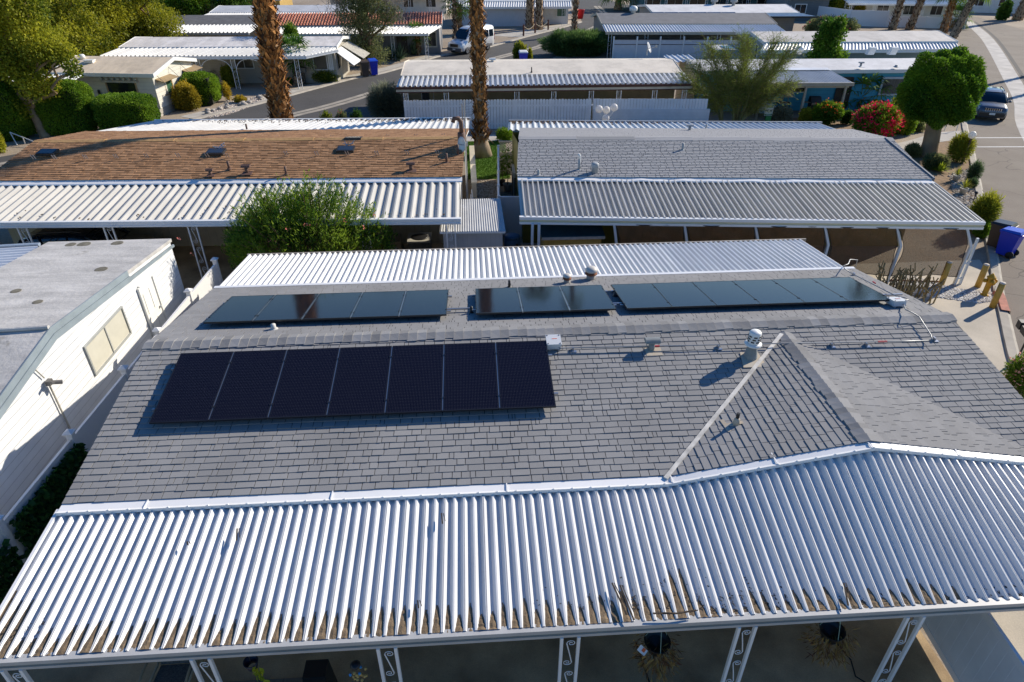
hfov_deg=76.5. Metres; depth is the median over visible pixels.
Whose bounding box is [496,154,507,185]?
potted plant
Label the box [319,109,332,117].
shrub
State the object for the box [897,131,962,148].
front path
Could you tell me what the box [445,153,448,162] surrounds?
vent pipe
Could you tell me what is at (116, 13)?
hedge tree
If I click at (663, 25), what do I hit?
mobile home
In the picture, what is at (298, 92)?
kerb
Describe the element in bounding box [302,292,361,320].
solar panel
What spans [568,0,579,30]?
palm tree
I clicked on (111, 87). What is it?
window
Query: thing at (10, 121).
hedge
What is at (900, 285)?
stick cactus
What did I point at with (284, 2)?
mobile home
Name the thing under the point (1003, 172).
street
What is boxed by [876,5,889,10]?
window
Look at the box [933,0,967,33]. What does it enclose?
palm tree
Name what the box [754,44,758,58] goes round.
window
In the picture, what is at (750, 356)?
flue vent
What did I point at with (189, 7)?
tree
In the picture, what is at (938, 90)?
round tree
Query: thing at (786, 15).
mobile home
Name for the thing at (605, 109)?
globe lamp
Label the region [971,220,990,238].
shrub
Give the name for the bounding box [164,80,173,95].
window
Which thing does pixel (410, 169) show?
roof vent
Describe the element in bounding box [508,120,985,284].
mobile home
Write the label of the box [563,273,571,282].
turbine vent
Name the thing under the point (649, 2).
window
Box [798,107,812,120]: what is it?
shrub
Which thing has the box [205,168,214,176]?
roof vent
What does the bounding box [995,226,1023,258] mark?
wheelie bin
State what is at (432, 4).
window
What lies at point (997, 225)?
wheelie bin
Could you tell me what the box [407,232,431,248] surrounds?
air conditioner
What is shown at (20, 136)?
handrail
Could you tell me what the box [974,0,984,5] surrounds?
window
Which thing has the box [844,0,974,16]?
mobile home
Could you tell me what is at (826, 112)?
shrub
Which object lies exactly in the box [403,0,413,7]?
window
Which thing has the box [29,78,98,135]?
hedge
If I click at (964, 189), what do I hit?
potted plant
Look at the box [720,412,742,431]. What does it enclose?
vent pipe
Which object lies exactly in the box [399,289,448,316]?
solar panel
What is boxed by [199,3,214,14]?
shrub
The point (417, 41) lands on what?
palm tree
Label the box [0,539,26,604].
ivy screen
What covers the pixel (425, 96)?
window
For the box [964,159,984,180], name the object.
shrub
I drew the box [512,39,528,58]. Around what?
shrub
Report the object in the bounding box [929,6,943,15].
window
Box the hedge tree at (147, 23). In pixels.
[114,0,187,41]
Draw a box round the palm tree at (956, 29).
[948,0,991,38]
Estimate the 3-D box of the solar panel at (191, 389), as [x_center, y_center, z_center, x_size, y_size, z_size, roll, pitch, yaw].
[-6.287,0.882,12.841,1.081,0.049,1.895,-2,42,-3]
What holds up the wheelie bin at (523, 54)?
on the side street at (328, 94)
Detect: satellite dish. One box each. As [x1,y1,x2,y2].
[458,137,467,198]
[646,42,656,54]
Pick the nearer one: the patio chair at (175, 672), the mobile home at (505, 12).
the patio chair at (175, 672)
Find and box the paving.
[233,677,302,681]
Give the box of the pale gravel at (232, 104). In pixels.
[208,96,259,117]
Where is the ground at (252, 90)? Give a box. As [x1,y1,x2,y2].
[0,0,1023,680]
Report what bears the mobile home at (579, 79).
on the ground at (252, 90)
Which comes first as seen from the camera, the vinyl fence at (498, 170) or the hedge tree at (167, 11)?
the vinyl fence at (498, 170)
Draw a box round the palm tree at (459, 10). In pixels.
[440,0,469,27]
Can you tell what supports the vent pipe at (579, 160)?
on the mobile home at (799, 174)
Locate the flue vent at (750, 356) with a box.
[740,329,764,367]
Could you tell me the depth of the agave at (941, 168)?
34.89 m
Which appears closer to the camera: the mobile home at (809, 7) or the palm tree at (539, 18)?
the palm tree at (539, 18)
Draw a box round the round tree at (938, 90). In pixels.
[895,44,988,157]
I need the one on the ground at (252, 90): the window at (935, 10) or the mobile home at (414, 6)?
the mobile home at (414, 6)
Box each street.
[0,0,636,162]
[949,15,1023,352]
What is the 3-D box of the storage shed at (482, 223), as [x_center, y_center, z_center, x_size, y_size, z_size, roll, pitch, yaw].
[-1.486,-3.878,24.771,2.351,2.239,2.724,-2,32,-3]
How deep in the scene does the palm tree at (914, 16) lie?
85.22 m
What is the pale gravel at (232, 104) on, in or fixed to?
on the ground at (252, 90)
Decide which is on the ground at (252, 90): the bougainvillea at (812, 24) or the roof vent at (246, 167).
the bougainvillea at (812, 24)
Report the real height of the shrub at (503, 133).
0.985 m
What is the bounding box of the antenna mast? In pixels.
[459,99,470,198]
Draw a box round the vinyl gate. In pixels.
[498,195,521,236]
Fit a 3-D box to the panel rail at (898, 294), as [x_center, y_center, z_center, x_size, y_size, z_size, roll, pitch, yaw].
[6.098,-1.212,16.271,7.088,0.381,1.815,-2,32,-3]
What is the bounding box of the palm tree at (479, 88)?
[466,0,492,158]
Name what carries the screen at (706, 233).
hanging from the mobile home at (799, 174)
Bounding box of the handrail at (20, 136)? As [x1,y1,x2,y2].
[10,132,32,144]
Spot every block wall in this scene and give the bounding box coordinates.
[469,145,476,198]
[593,99,709,120]
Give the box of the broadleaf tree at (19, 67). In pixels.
[0,0,83,137]
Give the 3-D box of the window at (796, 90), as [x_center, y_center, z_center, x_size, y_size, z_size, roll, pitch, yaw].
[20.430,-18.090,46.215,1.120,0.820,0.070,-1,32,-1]
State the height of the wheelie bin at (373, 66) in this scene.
1.399 m
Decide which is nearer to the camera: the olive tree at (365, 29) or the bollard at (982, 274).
the bollard at (982, 274)
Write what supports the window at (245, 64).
in the mobile home at (240, 54)
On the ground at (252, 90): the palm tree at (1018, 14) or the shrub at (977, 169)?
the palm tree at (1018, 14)
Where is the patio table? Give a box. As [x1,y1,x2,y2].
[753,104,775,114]
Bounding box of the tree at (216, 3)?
[204,0,252,7]
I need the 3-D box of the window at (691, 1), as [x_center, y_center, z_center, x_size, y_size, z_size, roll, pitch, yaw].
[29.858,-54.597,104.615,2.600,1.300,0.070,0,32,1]
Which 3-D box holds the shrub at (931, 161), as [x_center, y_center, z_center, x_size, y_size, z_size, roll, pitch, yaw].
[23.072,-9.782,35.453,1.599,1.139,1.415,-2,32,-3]
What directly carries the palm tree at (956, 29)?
on the ground at (252, 90)
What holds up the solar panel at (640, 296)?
attached to the panel rail at (898, 294)
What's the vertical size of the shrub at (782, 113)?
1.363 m
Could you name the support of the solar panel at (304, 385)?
attached to the panel rail at (550, 355)
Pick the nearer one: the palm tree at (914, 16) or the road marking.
the road marking
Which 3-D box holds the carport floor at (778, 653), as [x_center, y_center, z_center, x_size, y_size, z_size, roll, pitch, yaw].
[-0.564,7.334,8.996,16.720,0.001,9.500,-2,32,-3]
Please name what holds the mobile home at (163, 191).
on the ground at (252, 90)
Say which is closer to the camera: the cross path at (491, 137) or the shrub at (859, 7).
the cross path at (491, 137)
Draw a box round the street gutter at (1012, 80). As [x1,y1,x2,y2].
[967,21,1023,140]
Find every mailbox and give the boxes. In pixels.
[300,67,306,83]
[1015,319,1023,355]
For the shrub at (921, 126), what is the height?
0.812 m
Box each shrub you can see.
[0,133,7,152]
[170,79,201,111]
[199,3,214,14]
[219,62,240,87]
[220,80,232,99]
[232,94,247,102]
[281,20,299,35]
[311,69,341,82]
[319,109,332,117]
[335,108,347,117]
[348,107,362,117]
[364,77,409,117]
[495,126,512,140]
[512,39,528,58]
[528,46,532,58]
[537,27,615,57]
[771,103,793,120]
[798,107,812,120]
[811,98,844,125]
[828,0,852,9]
[839,72,893,109]
[839,108,854,124]
[854,5,865,9]
[865,98,882,105]
[889,94,913,134]
[898,120,918,134]
[904,141,922,157]
[915,121,925,131]
[921,152,951,170]
[946,131,977,163]
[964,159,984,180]
[967,176,979,187]
[969,188,1005,230]
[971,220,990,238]
[994,0,1013,20]
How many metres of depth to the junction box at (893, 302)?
15.42 m
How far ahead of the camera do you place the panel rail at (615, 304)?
15.72 m
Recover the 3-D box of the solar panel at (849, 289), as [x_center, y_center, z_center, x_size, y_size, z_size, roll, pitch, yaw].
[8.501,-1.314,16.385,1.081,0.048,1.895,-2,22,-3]
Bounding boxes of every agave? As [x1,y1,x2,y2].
[383,41,397,58]
[391,44,410,59]
[408,43,422,54]
[934,162,949,171]
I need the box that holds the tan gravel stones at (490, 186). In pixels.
[470,180,496,198]
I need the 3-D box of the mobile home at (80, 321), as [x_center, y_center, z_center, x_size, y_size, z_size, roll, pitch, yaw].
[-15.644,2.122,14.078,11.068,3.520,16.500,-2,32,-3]
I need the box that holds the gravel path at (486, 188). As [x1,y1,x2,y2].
[470,179,502,238]
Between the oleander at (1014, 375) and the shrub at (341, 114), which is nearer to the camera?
the oleander at (1014, 375)
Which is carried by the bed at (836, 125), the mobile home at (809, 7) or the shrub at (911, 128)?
the shrub at (911, 128)
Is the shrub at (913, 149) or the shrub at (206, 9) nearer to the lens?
the shrub at (913, 149)
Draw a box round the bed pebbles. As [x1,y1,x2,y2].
[948,169,983,230]
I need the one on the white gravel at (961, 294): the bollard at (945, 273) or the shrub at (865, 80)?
the bollard at (945, 273)
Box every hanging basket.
[243,656,269,681]
[626,632,683,681]
[796,621,860,671]
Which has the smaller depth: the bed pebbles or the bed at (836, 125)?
the bed pebbles
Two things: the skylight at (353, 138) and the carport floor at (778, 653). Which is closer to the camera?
the carport floor at (778, 653)
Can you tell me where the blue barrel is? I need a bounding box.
[504,233,519,246]
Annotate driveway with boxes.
[867,260,1023,659]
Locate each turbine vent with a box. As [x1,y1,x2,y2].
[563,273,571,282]
[585,266,597,279]
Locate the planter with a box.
[577,9,584,18]
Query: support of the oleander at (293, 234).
on the carport floor at (187, 266)
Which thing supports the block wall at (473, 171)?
on the ground at (252, 90)
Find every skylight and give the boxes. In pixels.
[35,148,59,155]
[205,148,226,154]
[336,146,354,152]
[344,136,362,139]
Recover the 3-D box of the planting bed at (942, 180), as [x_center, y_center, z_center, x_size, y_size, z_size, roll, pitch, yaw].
[23.532,-9.414,35.569,3.485,0.001,19.840,16,36,24]
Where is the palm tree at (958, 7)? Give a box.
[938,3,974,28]
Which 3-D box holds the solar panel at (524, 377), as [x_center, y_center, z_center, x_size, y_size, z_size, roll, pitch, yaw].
[0.250,0.651,13.177,1.081,0.049,1.895,-2,42,-3]
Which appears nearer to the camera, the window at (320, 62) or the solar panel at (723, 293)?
the solar panel at (723, 293)
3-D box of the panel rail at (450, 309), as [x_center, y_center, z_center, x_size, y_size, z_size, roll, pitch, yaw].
[-4.046,-0.854,15.750,6.180,0.381,1.815,-2,32,-3]
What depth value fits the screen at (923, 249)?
23.13 m
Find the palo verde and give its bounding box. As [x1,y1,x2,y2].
[672,23,815,120]
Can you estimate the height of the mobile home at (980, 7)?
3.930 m
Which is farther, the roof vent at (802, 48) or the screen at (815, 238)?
the roof vent at (802, 48)
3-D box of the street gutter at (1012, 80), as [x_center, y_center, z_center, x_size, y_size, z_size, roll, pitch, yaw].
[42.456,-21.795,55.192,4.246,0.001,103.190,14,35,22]
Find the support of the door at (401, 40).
in the mobile home at (305, 24)
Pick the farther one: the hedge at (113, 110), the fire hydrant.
the hedge at (113, 110)
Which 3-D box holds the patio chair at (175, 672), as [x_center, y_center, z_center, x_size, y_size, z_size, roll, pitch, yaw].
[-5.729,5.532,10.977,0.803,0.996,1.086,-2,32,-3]
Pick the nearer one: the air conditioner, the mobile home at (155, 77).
the air conditioner
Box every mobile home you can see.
[0,117,470,277]
[0,238,1023,681]
[0,239,186,514]
[12,55,202,116]
[99,36,369,88]
[166,15,257,36]
[205,4,354,14]
[209,0,292,4]
[277,11,443,59]
[326,0,447,13]
[396,54,694,119]
[449,0,571,25]
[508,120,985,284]
[591,13,784,55]
[629,0,766,10]
[637,4,818,30]
[675,58,915,119]
[736,30,958,58]
[766,0,829,20]
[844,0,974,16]
[970,0,1020,13]
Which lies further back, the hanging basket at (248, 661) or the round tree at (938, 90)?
the round tree at (938, 90)
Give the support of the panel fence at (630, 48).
on the ground at (252, 90)
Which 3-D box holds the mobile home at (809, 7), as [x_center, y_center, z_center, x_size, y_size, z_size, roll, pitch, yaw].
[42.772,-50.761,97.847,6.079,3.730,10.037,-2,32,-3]
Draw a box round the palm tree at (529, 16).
[524,0,535,28]
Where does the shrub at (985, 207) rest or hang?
on the planting bed at (942, 180)
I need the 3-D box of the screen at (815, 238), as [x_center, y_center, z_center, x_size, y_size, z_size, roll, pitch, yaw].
[9.922,-3.233,23.341,2.692,1.956,0.283,0,32,1]
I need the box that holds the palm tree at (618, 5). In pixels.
[599,0,637,9]
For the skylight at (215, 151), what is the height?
0.165 m
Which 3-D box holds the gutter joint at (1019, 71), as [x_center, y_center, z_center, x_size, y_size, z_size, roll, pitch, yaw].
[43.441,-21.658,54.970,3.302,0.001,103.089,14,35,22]
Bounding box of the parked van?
[447,24,494,53]
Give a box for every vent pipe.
[270,323,277,329]
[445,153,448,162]
[578,153,580,169]
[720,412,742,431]
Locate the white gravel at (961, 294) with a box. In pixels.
[894,275,992,302]
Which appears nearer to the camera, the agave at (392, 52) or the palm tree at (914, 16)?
the agave at (392, 52)
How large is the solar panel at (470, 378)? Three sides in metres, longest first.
1.895 x 1.081 x 0.049 m
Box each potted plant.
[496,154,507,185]
[500,145,512,191]
[951,167,962,180]
[959,179,973,194]
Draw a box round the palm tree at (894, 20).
[886,0,904,29]
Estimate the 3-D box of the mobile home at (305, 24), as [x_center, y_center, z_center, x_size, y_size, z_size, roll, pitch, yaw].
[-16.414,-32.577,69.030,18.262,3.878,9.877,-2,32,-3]
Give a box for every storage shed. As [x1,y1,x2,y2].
[440,198,505,247]
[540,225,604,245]
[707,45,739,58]
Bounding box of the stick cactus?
[875,261,945,303]
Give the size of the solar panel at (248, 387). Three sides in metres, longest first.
1.895 x 1.081 x 0.049 m
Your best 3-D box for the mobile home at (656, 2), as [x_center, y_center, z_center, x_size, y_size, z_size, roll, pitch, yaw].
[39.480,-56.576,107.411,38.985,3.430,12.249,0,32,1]
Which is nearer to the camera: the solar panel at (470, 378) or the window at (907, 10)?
the solar panel at (470, 378)
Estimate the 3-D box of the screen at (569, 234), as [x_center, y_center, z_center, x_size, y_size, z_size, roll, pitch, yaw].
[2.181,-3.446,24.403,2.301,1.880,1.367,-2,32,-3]
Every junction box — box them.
[545,334,561,351]
[886,297,906,307]
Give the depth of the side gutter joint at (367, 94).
49.78 m
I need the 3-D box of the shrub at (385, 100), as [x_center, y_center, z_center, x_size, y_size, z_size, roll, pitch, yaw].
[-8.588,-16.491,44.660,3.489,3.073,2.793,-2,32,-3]
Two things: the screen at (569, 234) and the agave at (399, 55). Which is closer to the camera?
the screen at (569, 234)
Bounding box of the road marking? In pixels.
[975,137,1023,146]
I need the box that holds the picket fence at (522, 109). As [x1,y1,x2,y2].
[404,99,592,128]
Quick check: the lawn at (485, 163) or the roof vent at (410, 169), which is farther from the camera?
the lawn at (485, 163)
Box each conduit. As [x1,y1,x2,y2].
[559,340,928,352]
[843,259,907,299]
[903,304,938,341]
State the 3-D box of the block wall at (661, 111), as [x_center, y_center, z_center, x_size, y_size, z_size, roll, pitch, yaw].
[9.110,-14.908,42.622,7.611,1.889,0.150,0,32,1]
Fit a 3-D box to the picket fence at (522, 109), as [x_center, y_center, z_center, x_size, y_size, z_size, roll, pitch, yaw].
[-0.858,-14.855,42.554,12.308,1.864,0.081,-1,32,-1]
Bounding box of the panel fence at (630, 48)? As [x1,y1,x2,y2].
[612,36,738,58]
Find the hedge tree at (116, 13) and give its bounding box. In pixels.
[50,0,139,50]
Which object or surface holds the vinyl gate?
on the ground at (252, 90)
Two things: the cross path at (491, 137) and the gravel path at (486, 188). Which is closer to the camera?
the gravel path at (486, 188)
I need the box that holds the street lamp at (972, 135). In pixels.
[961,131,976,163]
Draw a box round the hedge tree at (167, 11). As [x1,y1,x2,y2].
[123,1,184,34]
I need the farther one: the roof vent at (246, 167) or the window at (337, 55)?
the window at (337, 55)
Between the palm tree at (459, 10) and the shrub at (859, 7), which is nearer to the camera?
the palm tree at (459, 10)
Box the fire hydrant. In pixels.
[980,273,997,296]
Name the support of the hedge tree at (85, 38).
on the ground at (252, 90)
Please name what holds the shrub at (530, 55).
on the ground at (252, 90)
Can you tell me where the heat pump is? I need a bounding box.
[512,164,515,195]
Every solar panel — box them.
[149,351,233,423]
[203,295,274,323]
[209,349,286,421]
[253,293,318,321]
[268,348,339,418]
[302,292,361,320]
[327,346,391,416]
[351,291,405,318]
[385,344,443,414]
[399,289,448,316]
[443,342,498,411]
[475,287,521,314]
[496,340,555,409]
[518,286,569,312]
[560,285,615,311]
[611,283,671,309]
[652,282,716,307]
[692,281,760,306]
[732,279,805,304]
[771,278,848,303]
[811,277,889,301]
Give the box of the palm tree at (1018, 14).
[1012,0,1023,20]
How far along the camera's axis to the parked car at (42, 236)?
24.11 m
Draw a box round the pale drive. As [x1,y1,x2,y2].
[495,23,568,36]
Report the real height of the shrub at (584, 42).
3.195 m
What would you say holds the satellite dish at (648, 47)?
on the mobile home at (579, 79)
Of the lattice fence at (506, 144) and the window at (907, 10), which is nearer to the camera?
the lattice fence at (506, 144)
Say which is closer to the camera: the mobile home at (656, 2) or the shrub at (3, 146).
the shrub at (3, 146)
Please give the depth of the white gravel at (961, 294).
23.21 m
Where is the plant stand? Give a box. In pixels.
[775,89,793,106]
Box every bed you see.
[792,118,925,134]
[912,140,974,234]
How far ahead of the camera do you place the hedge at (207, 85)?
48.43 m
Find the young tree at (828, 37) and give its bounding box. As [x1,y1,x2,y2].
[803,13,849,58]
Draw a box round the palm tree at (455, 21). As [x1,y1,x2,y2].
[451,0,460,35]
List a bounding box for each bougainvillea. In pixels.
[802,13,861,30]
[849,100,906,136]
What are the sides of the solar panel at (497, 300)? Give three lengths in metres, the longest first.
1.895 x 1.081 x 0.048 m
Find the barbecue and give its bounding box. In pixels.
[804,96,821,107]
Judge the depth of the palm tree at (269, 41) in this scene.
35.79 m
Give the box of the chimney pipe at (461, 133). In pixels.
[451,116,465,141]
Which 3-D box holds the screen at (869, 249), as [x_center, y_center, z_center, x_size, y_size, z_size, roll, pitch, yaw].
[12.391,-3.187,23.255,2.822,1.956,0.273,1,32,2]
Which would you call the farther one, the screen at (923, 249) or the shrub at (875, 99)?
the shrub at (875, 99)
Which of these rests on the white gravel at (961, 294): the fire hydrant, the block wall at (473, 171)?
the fire hydrant
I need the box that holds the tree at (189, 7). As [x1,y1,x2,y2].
[154,0,214,14]
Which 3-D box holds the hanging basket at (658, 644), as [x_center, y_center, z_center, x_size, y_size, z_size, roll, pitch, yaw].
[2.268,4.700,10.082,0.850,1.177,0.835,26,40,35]
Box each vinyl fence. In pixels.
[0,257,222,577]
[497,145,499,197]
[790,6,968,28]
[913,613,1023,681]
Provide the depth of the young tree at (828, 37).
51.99 m
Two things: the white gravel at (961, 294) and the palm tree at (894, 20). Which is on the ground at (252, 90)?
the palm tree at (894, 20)
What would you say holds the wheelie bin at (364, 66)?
on the ground at (252, 90)
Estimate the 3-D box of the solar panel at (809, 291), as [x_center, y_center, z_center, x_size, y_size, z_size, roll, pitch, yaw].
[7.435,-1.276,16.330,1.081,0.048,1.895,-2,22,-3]
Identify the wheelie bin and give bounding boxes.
[359,59,368,75]
[367,58,377,74]
[518,50,527,58]
[986,219,1018,247]
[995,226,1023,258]
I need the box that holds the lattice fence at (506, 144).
[499,141,511,172]
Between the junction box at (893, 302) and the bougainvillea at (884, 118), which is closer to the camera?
the junction box at (893, 302)
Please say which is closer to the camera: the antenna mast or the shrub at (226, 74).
the antenna mast
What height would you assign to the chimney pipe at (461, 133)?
1.230 m
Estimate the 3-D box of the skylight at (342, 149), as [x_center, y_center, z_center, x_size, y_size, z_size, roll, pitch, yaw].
[-6.978,-8.053,27.275,0.720,0.165,0.508,-1,32,-1]
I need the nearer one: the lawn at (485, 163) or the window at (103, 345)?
the window at (103, 345)
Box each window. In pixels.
[83,306,131,375]
[105,82,138,92]
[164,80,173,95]
[234,59,254,68]
[313,55,327,69]
[336,53,341,69]
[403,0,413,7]
[421,85,445,100]
[425,0,435,7]
[425,31,436,46]
[556,9,565,16]
[644,0,660,4]
[667,0,682,4]
[689,0,705,3]
[716,0,727,3]
[735,0,750,3]
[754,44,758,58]
[756,0,766,3]
[791,88,804,92]
[794,4,806,13]
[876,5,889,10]
[878,77,903,95]
[902,6,914,14]
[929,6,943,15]
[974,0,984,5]
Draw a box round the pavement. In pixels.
[181,54,437,117]
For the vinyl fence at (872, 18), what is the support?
on the ground at (252, 90)
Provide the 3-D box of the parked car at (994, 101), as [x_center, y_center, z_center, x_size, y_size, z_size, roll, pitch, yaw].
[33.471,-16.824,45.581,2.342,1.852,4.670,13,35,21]
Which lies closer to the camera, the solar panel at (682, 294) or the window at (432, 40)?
the solar panel at (682, 294)
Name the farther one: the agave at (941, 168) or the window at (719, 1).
the window at (719, 1)
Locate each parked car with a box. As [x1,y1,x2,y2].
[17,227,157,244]
[974,84,1011,120]
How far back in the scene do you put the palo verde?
42.16 m
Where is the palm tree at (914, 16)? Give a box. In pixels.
[905,0,924,29]
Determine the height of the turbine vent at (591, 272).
0.420 m
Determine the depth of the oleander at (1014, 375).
17.86 m
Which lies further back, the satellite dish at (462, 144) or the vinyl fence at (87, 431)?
the satellite dish at (462, 144)
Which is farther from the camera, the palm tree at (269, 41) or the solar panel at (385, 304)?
the palm tree at (269, 41)
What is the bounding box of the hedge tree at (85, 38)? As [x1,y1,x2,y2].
[9,0,115,69]
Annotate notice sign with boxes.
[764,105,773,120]
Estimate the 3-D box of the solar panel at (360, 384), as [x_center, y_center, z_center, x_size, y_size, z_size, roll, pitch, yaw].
[-3.018,0.766,13.009,1.081,0.049,1.895,-2,42,-3]
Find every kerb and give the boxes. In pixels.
[189,21,581,118]
[961,120,1023,394]
[992,291,1010,313]
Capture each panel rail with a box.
[152,343,557,419]
[206,292,469,320]
[472,287,622,312]
[611,290,902,305]
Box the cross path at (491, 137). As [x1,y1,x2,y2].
[466,135,511,140]
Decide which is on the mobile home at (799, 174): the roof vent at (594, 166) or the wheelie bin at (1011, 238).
the roof vent at (594, 166)
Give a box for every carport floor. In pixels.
[0,617,953,681]
[172,243,443,289]
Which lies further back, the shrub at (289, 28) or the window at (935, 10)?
the window at (935, 10)
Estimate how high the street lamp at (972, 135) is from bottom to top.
1.780 m
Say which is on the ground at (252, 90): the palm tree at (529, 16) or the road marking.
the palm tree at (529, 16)
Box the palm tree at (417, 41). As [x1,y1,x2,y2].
[405,20,429,54]
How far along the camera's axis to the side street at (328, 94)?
54.79 m
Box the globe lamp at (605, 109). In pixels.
[596,104,617,119]
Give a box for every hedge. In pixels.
[0,80,37,141]
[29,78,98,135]
[90,91,160,129]
[178,70,221,105]
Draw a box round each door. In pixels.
[136,273,167,336]
[396,36,407,52]
[543,6,547,22]
[833,77,854,108]
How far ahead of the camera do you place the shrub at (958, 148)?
36.07 m
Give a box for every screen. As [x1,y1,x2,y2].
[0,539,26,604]
[9,442,88,558]
[616,225,683,242]
[686,225,754,240]
[757,226,824,252]
[827,227,896,275]
[891,228,967,276]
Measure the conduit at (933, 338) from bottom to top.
0.367 m
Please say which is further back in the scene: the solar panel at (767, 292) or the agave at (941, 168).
the agave at (941, 168)
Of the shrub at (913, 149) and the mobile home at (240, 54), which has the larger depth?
the mobile home at (240, 54)
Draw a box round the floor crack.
[635,641,864,681]
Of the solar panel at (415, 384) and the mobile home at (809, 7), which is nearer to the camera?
the solar panel at (415, 384)
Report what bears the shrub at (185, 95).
on the ground at (252, 90)
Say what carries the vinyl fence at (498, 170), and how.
on the gravel path at (486, 188)
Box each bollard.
[939,261,952,284]
[974,263,989,287]
[989,282,1005,308]
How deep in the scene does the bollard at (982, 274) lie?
23.45 m
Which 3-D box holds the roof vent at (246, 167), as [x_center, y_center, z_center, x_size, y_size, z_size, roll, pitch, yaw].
[-10.430,-6.729,25.537,0.390,0.372,0.332,-2,32,-3]
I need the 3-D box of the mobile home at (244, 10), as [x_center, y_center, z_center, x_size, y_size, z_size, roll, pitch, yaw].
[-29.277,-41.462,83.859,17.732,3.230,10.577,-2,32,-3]
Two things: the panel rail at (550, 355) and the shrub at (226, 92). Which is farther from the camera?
the shrub at (226, 92)
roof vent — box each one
[82,59,95,62]
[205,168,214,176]
[240,164,252,174]
[406,162,416,172]
[591,162,598,173]
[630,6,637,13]
[644,337,662,355]
[686,124,693,129]
[795,46,804,53]
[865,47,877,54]
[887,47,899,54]
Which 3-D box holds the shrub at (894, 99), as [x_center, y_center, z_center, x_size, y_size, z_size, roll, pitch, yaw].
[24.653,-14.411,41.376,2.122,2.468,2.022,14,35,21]
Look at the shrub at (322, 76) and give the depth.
56.06 m
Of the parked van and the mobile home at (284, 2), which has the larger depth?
the mobile home at (284, 2)
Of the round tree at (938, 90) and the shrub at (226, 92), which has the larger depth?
the shrub at (226, 92)
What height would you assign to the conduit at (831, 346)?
0.185 m
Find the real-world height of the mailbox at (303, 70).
1.325 m
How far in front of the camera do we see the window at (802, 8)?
94.48 m
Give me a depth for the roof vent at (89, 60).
46.44 m
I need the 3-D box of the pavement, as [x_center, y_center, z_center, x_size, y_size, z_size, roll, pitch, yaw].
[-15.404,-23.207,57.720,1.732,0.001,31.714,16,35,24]
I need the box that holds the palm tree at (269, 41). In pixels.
[247,0,296,118]
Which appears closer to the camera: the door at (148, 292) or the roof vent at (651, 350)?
the roof vent at (651, 350)
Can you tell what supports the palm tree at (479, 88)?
on the lawn at (485, 163)
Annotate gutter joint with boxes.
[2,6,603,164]
[973,21,1023,80]
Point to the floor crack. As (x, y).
(837, 644)
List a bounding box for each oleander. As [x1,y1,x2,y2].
[179,169,398,268]
[1000,350,1023,398]
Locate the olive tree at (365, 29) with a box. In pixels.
[307,0,411,66]
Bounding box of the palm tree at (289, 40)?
[281,32,317,84]
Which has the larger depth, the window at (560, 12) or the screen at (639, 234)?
the window at (560, 12)
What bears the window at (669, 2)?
in the mobile home at (656, 2)
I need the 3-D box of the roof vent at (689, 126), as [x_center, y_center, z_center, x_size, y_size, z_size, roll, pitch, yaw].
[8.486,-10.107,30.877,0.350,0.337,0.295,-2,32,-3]
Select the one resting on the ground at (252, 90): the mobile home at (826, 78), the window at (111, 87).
the mobile home at (826, 78)
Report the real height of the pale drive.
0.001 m
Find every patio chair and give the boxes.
[138,659,208,681]
[302,659,337,681]
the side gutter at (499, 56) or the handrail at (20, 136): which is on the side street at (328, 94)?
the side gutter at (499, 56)
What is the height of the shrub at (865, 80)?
3.605 m
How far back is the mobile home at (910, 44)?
57.72 m
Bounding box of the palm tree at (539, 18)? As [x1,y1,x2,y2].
[533,0,544,29]
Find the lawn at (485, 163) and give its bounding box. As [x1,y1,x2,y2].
[464,141,508,179]
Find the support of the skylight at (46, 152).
attached to the mobile home at (163, 191)
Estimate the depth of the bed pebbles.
32.41 m
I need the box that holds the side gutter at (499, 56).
[0,6,606,166]
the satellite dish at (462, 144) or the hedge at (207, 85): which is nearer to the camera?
the satellite dish at (462, 144)
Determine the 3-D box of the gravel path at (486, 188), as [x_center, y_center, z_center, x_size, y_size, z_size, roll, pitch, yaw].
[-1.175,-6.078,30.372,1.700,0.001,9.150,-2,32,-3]

